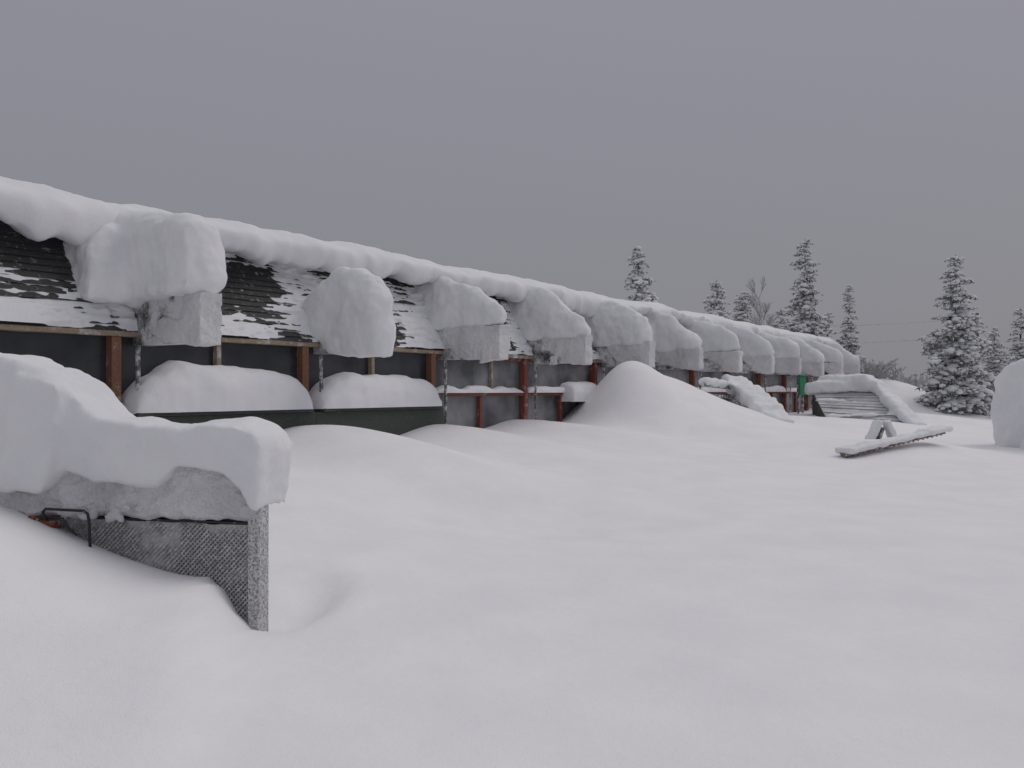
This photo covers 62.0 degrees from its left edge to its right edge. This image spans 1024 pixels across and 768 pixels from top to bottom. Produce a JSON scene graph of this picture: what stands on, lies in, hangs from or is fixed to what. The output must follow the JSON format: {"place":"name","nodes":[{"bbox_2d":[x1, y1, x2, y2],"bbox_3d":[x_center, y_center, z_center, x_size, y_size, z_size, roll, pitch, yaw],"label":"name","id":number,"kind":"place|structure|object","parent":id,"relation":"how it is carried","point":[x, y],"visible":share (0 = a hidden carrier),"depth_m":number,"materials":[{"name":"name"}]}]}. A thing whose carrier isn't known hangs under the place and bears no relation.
{"place":"outdoors","nodes":[
{"label":"outdoors","id":0,"kind":"place"},
{"bbox_2d":[0,330,425,395],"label":"window glass","id":1,"kind":"object","parent":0,"point":[86,354],"depth_m":13.60,"materials":[{"name":"black glass"}]},
{"bbox_2d":[0,221,599,359],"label":"roof cladding","id":2,"kind":"structure","parent":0,"point":[249,290],"depth_m":12.62,"materials":[{"name":"black wood"}]},
{"bbox_2d":[0,252,655,361],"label":"cladding snow","id":3,"kind":"structure","parent":2,"relation":"on","point":[419,327],"depth_m":15.06,"materials":[{"name":"white snow"}]},
{"bbox_2d":[303,267,395,357],"bbox_3d":[-3.094,-1.306,15.643,2.305,1.686,0.616,0,-1,35],"label":"snow cap","id":4,"kind":"object","parent":3,"relation":"on","point":[348,310],"visible":0.95,"depth_m":15.18,"materials":[{"name":"white snow"}]},
{"bbox_2d":[584,300,652,346],"bbox_3d":[2.938,-1.737,24.795,2.528,1.439,0.842,0,-1,37],"label":"snow cap","id":5,"kind":"object","parent":3,"relation":"on","point":[612,323],"visible":0.73,"depth_m":24.40,"materials":[{"name":"white snow"}]},
{"bbox_2d":[645,311,701,352],"bbox_3d":[4.945,-1.681,27.677,2.538,1.498,1.200,0,-1,34],"label":"snow cap","id":6,"kind":"object","parent":3,"relation":"on","point":[670,332],"visible":0.52,"depth_m":27.35,"materials":[{"name":"white snow"}]},
{"bbox_2d":[682,320,740,352],"bbox_3d":[7.095,-1.725,30.789,2.491,1.293,0.763,0,-1,35],"label":"snow cap","id":7,"kind":"object","parent":3,"relation":"on","point":[715,337],"visible":0.65,"depth_m":30.32,"materials":[{"name":"white snow"}]},
{"bbox_2d":[730,326,774,355],"bbox_3d":[9.187,-1.674,33.798,2.523,1.343,0.855,0,-1,35],"label":"snow cap","id":8,"kind":"object","parent":3,"relation":"on","point":[751,343],"visible":0.48,"depth_m":33.27,"materials":[{"name":"white snow"}]},
{"bbox_2d":[759,332,799,358],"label":"snow cap","id":9,"kind":"object","parent":3,"relation":"on","point":[784,347],"visible":0.41,"depth_m":36.13,"materials":[{"name":"white snow"}]},
{"bbox_2d":[785,336,824,362],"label":"snow cap","id":10,"kind":"object","parent":3,"relation":"on","point":[808,353],"visible":0.27,"depth_m":39.11,"materials":[{"name":"white snow"}]},
{"bbox_2d":[807,339,842,362],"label":"snow cap","id":11,"kind":"object","parent":3,"relation":"on","point":[831,354],"visible":0.37,"depth_m":42.15,"materials":[{"name":"white snow"}]},
{"bbox_2d":[826,342,859,365],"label":"snow cap","id":12,"kind":"object","parent":3,"relation":"on","point":[849,358],"visible":0.32,"depth_m":45.06,"materials":[{"name":"white snow"}]},
{"bbox_2d":[0,176,837,343],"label":"roof snow","id":13,"kind":"structure","parent":2,"relation":"on","point":[36,212],"depth_m":15.74,"materials":[{"name":"white snow"}]},
{"bbox_2d":[63,210,226,307],"bbox_3d":[-5.382,-1.905,12.687,2.775,1.523,1.605,0,-1,33],"label":"snow cap","id":14,"kind":"object","parent":13,"relation":"on","point":[134,258],"visible":0.88,"depth_m":12.23,"materials":[{"name":"white snow"}]},
{"bbox_2d":[106,336,435,401],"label":"brown posts","id":15,"kind":"object","parent":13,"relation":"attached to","point":[113,363],"visible":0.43,"depth_m":12.55,"materials":[{"name":"brown wood"}]},
{"bbox_2d":[0,324,655,365],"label":"window head","id":16,"kind":"object","parent":15,"relation":"on","point":[28,328],"depth_m":12.71},
{"bbox_2d":[436,354,808,427],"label":"red window frames","id":17,"kind":"structure","parent":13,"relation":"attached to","point":[523,387],"depth_m":21.51,"materials":[{"name":"red wood"}]},
{"bbox_2d":[436,385,523,392],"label":"sill snow","id":18,"kind":"structure","parent":17,"relation":"on","point":[477,389],"depth_m":19.83,"materials":[{"name":"white snow"}]},
{"bbox_2d":[528,386,564,392],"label":"sill snow","id":19,"kind":"structure","parent":17,"relation":"on","point":[543,389],"depth_m":22.26,"materials":[{"name":"white snow"}]},
{"bbox_2d":[560,381,596,401],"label":"sill snow","id":20,"kind":"structure","parent":17,"relation":"on","point":[580,391],"depth_m":23.02,"materials":[{"name":"white snow"}]},
{"bbox_2d":[763,385,785,391],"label":"sill snow","id":21,"kind":"structure","parent":17,"relation":"on","point":[777,388],"depth_m":38.05,"materials":[{"name":"white snow"}]},
{"bbox_2d":[0,361,1023,767],"bbox_3d":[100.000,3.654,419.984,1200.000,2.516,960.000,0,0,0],"label":"snow ground","id":22,"kind":"structure","parent":0,"point":[632,565],"depth_m":5.77,"materials":[{"name":"white snow"}]},
{"bbox_2d":[0,353,292,631],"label":"wire fence","id":23,"kind":"object","parent":22,"relation":"on","point":[89,458],"visible":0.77,"depth_m":5.75,"materials":[{"name":"metal"}]},
{"bbox_2d":[156,409,443,434],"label":"wall","id":24,"kind":"structure","parent":22,"relation":"on","point":[397,422],"depth_m":16.13,"materials":[{"name":"black"}]},
{"bbox_2d":[133,406,442,416],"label":"window sills","id":25,"kind":"structure","parent":24,"relation":"on","point":[265,411],"depth_m":14.48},
{"bbox_2d":[121,360,312,413],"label":"sill snow","id":26,"kind":"structure","parent":25,"relation":"on","point":[169,386],"depth_m":13.42,"materials":[{"name":"white snow"}]},
{"bbox_2d":[309,372,441,408],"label":"sill snow","id":27,"kind":"structure","parent":25,"relation":"on","point":[347,390],"depth_m":16.41,"materials":[{"name":"white snow"}]},
{"bbox_2d":[135,346,812,423],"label":"steel posts","id":28,"kind":"object","parent":24,"relation":"on","point":[137,374],"visible":0.45,"depth_m":18.61,"materials":[{"name":"red metal"}]},
{"bbox_2d":[624,246,658,301],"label":"spruce tree","id":29,"kind":"object","parent":22,"relation":"on","point":[638,282],"visible":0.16,"depth_m":44.82,"materials":[{"name":"grey plant"}]},
{"bbox_2d":[703,281,730,318],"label":"spruce tree","id":30,"kind":"object","parent":22,"relation":"on","point":[717,308],"visible":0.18,"depth_m":54.83,"materials":[{"name":"grey plant"}]},
{"bbox_2d":[732,292,752,322],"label":"spruce tree","id":31,"kind":"object","parent":22,"relation":"on","point":[742,313],"visible":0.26,"depth_m":59.81,"materials":[{"name":"grey plant"}]},
{"bbox_2d":[698,374,793,423],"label":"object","id":32,"kind":"object","parent":22,"relation":"on","point":[745,392],"visible":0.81,"depth_m":26.29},
{"bbox_2d":[745,277,772,326],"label":"birch tree","id":33,"kind":"object","parent":22,"relation":"on","point":[755,320],"visible":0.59,"depth_m":64.53,"materials":[{"name":"grey plant"}]},
{"bbox_2d":[756,302,777,327],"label":"birch tree","id":34,"kind":"object","parent":22,"relation":"on","point":[765,309],"visible":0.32,"depth_m":67.52,"materials":[{"name":"grey plant"}]},
{"bbox_2d":[772,310,789,329],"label":"spruce tree","id":35,"kind":"object","parent":22,"relation":"on","point":[779,324],"visible":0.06,"depth_m":69.80,"materials":[{"name":"grey plant"}]},
{"bbox_2d":[797,375,806,413],"bbox_3d":[12.705,0.896,37.371,0.200,2.580,1.100,0,-1,34],"label":"sign board","id":36,"kind":"object","parent":22,"relation":"on","point":[801,381],"visible":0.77,"depth_m":37.15,"materials":[{"name":"green paint"}]},
{"bbox_2d":[780,238,830,338],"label":"spruce tree","id":37,"kind":"object","parent":22,"relation":"on","point":[804,302],"visible":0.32,"depth_m":54.68,"materials":[{"name":"white plant"}]},
{"bbox_2d":[820,312,837,337],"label":"spruce tree","id":38,"kind":"object","parent":22,"relation":"on","point":[828,331],"visible":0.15,"depth_m":65.86,"materials":[{"name":"grey plant"}]},
{"bbox_2d":[836,285,865,372],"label":"spruce tree","id":39,"kind":"object","parent":22,"relation":"on","point":[850,327],"visible":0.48,"depth_m":49.87,"materials":[{"name":"grey plant"}]},
{"bbox_2d":[804,373,926,424],"bbox_3d":[13.761,1.210,34.086,3.322,3.302,5.831,0,0,0],"label":"playground ramp","id":40,"kind":"object","parent":22,"relation":"on","point":[862,396],"visible":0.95,"depth_m":34.39,"materials":[{"name":"weathered wood boards"},{"name":"snow"}]},
{"bbox_2d":[860,359,895,378],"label":"frosted shrub","id":41,"kind":"object","parent":22,"relation":"on","point":[868,369],"visible":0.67,"depth_m":45.53,"materials":[{"name":"grey plant"}]},
{"bbox_2d":[860,358,897,373],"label":"frosted shrub","id":42,"kind":"object","parent":22,"relation":"on","point":[881,362],"visible":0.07,"depth_m":48.82,"materials":[{"name":"grey plant"}]},
{"bbox_2d":[873,364,905,379],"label":"frosted shrub","id":43,"kind":"object","parent":22,"relation":"on","point":[893,373],"visible":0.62,"depth_m":46.89,"materials":[{"name":"grey plant"}]},
{"bbox_2d":[835,420,952,457],"bbox_3d":[8.398,1.640,20.014,3.913,1.538,1.860,0,-1,-33],"label":"seesaw","id":44,"kind":"object","parent":22,"relation":"on","point":[876,431],"visible":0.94,"depth_m":19.60,"materials":[{"name":"white wood"}]},
{"bbox_2d":[894,374,919,386],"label":"frosted shrub","id":45,"kind":"object","parent":22,"relation":"on","point":[917,381],"visible":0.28,"depth_m":49.51,"materials":[{"name":"grey plant"}]},
{"bbox_2d":[896,376,929,388],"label":"frosted shrub","id":46,"kind":"object","parent":22,"relation":"on","point":[917,377],"visible":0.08,"depth_m":55.28,"materials":[{"name":"grey plant"}]},
{"bbox_2d":[863,313,978,364],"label":"power line","id":47,"kind":"object","parent":22,"relation":"on","point":[977,335],"visible":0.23,"depth_m":65.97,"materials":[{"name":"black metal"}]},
{"bbox_2d":[898,371,982,390],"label":"distant forest","id":48,"kind":"object","parent":22,"relation":"on","point":[915,378],"visible":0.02,"depth_m":354.21,"materials":[{"name":"grey wood"}]},
{"bbox_2d":[913,254,998,416],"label":"spruce tree","id":49,"kind":"object","parent":22,"relation":"on","point":[958,384],"visible":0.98,"depth_m":41.51,"materials":[{"name":"white plant"}]},
{"bbox_2d":[984,371,998,410],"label":"frosted shrub","id":50,"kind":"object","parent":22,"relation":"on","point":[990,388],"visible":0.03,"depth_m":43.84,"materials":[{"name":"grey plant"}]},
{"bbox_2d":[975,327,1014,389],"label":"spruce tree","id":51,"kind":"object","parent":22,"relation":"on","point":[992,363],"visible":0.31,"depth_m":47.85,"materials":[{"name":"grey plant"}]},
{"bbox_2d":[991,358,1023,448],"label":"snow pile","id":52,"kind":"object","parent":22,"relation":"on","point":[1007,410],"visible":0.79,"depth_m":23.95,"materials":[{"name":"white snow"}]},
{"bbox_2d":[1004,308,1023,366],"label":"spruce tree","id":53,"kind":"object","parent":22,"relation":"on","point":[1018,350],"visible":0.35,"depth_m":49.90,"materials":[{"name":"grey plant"}]},
{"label":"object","id":54,"kind":"object","parent":22,"relation":"on","visible":0},
{"bbox_2d":[131,296,827,376],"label":"projecting beams","id":55,"kind":"structure","parent":54,"relation":"on","point":[148,315],"depth_m":15.78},
{"bbox_2d":[149,292,221,346],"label":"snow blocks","id":56,"kind":"object","parent":55,"relation":"attached to","point":[198,323],"visible":1,"depth_m":12.06,"materials":[{"name":"white snow"}]},
{"bbox_2d":[442,324,510,362],"bbox_3d":[-0.791,-0.857,18.434,1.593,0.844,0.464,0,-1,35],"label":"beam crust","id":57,"kind":"object","parent":55,"relation":"attached to","point":[484,343],"visible":0.98,"depth_m":18.13},
{"bbox_2d":[413,276,506,330],"bbox_3d":[-1.120,-1.855,18.878,2.565,1.383,0.886,0,-1,37],"label":"snow cap","id":58,"kind":"object","parent":57,"relation":"on","point":[448,302],"visible":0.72,"depth_m":18.55,"materials":[{"name":"white snow"}]},
{"bbox_2d":[507,287,590,340],"bbox_3d":[0.873,-1.794,21.735,2.521,1.401,0.732,0,-1,39],"label":"snow cap","id":59,"kind":"object","parent":55,"relation":"on","point":[538,313],"visible":0.75,"depth_m":21.48,"materials":[{"name":"white snow"}]},
{"bbox_2d":[541,333,592,364],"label":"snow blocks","id":60,"kind":"object","parent":55,"relation":"attached to","point":[577,350],"visible":0.95,"depth_m":21.07,"materials":[{"name":"white snow"}]},
{"bbox_2d":[607,341,655,367],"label":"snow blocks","id":61,"kind":"object","parent":55,"relation":"attached to","point":[644,352],"visible":0.65,"depth_m":24.06,"materials":[{"name":"white snow"}]},
{"bbox_2d":[659,347,703,370],"bbox_3d":[5.394,-0.815,27.366,1.502,0.787,0.450,0,-1,34],"label":"beam crust","id":62,"kind":"object","parent":55,"relation":"attached to","point":[689,359],"visible":0.93,"depth_m":27.07},
{"bbox_2d":[703,351,742,371],"bbox_3d":[7.512,-0.795,30.303,1.372,0.776,0.448,0,-1,33],"label":"beam crust","id":63,"kind":"object","parent":55,"relation":"attached to","point":[728,361],"visible":1,"depth_m":30.03},
{"bbox_2d":[742,355,774,373],"bbox_3d":[9.528,-0.774,33.318,1.437,0.770,0.458,0,-1,35],"label":"beam crust","id":64,"kind":"object","parent":55,"relation":"attached to","point":[763,364],"visible":0.92,"depth_m":33.01},
{"bbox_2d":[774,358,801,374],"bbox_3d":[11.568,-0.752,36.321,1.489,0.758,0.453,0,-1,34],"label":"beam crust","id":65,"kind":"object","parent":55,"relation":"attached to","point":[791,366],"visible":0.72,"depth_m":36.02},
{"bbox_2d":[801,361,823,375],"bbox_3d":[13.569,-0.731,39.330,1.585,0.773,0.455,0,-1,34],"label":"beam crust","id":66,"kind":"object","parent":55,"relation":"attached to","point":[814,369],"visible":0.62,"depth_m":38.96},
{"bbox_2d":[824,362,843,374],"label":"beam crust","id":67,"kind":"object","parent":55,"relation":"attached to","point":[830,368],"visible":0.61,"depth_m":41.96},
{"bbox_2d":[843,364,860,374],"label":"beam crust","id":68,"kind":"object","parent":55,"relation":"attached to","point":[851,369],"visible":0.4,"depth_m":44.92},
{"bbox_2d":[0,0,1023,384],"label":"sky","id":69,"kind":"structure","parent":0,"point":[547,141],"materials":[{"name":"grey"}]},
{"bbox_2d":[436,357,818,427],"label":"window glass frosted","id":70,"kind":"object","parent":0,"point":[461,410],"depth_m":21.29,"materials":[{"name":"grey glass"}]},
{"bbox_2d":[213,345,492,388],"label":"mullions","id":71,"kind":"object","parent":70,"relation":"attached to","point":[217,358],"visible":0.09,"depth_m":17.00,"materials":[{"name":"brown wood"}]},
{"bbox_2d":[696,387,725,391],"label":"sill snow","id":72,"kind":"structure","parent":70,"relation":"on","point":[707,389],"depth_m":31.55,"materials":[{"name":"white snow"}]},
{"bbox_2d":[787,388,796,391],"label":"sill snow","id":73,"kind":"structure","parent":70,"relation":"on","point":[792,389],"depth_m":40.06,"materials":[{"name":"white snow"}]}
]}

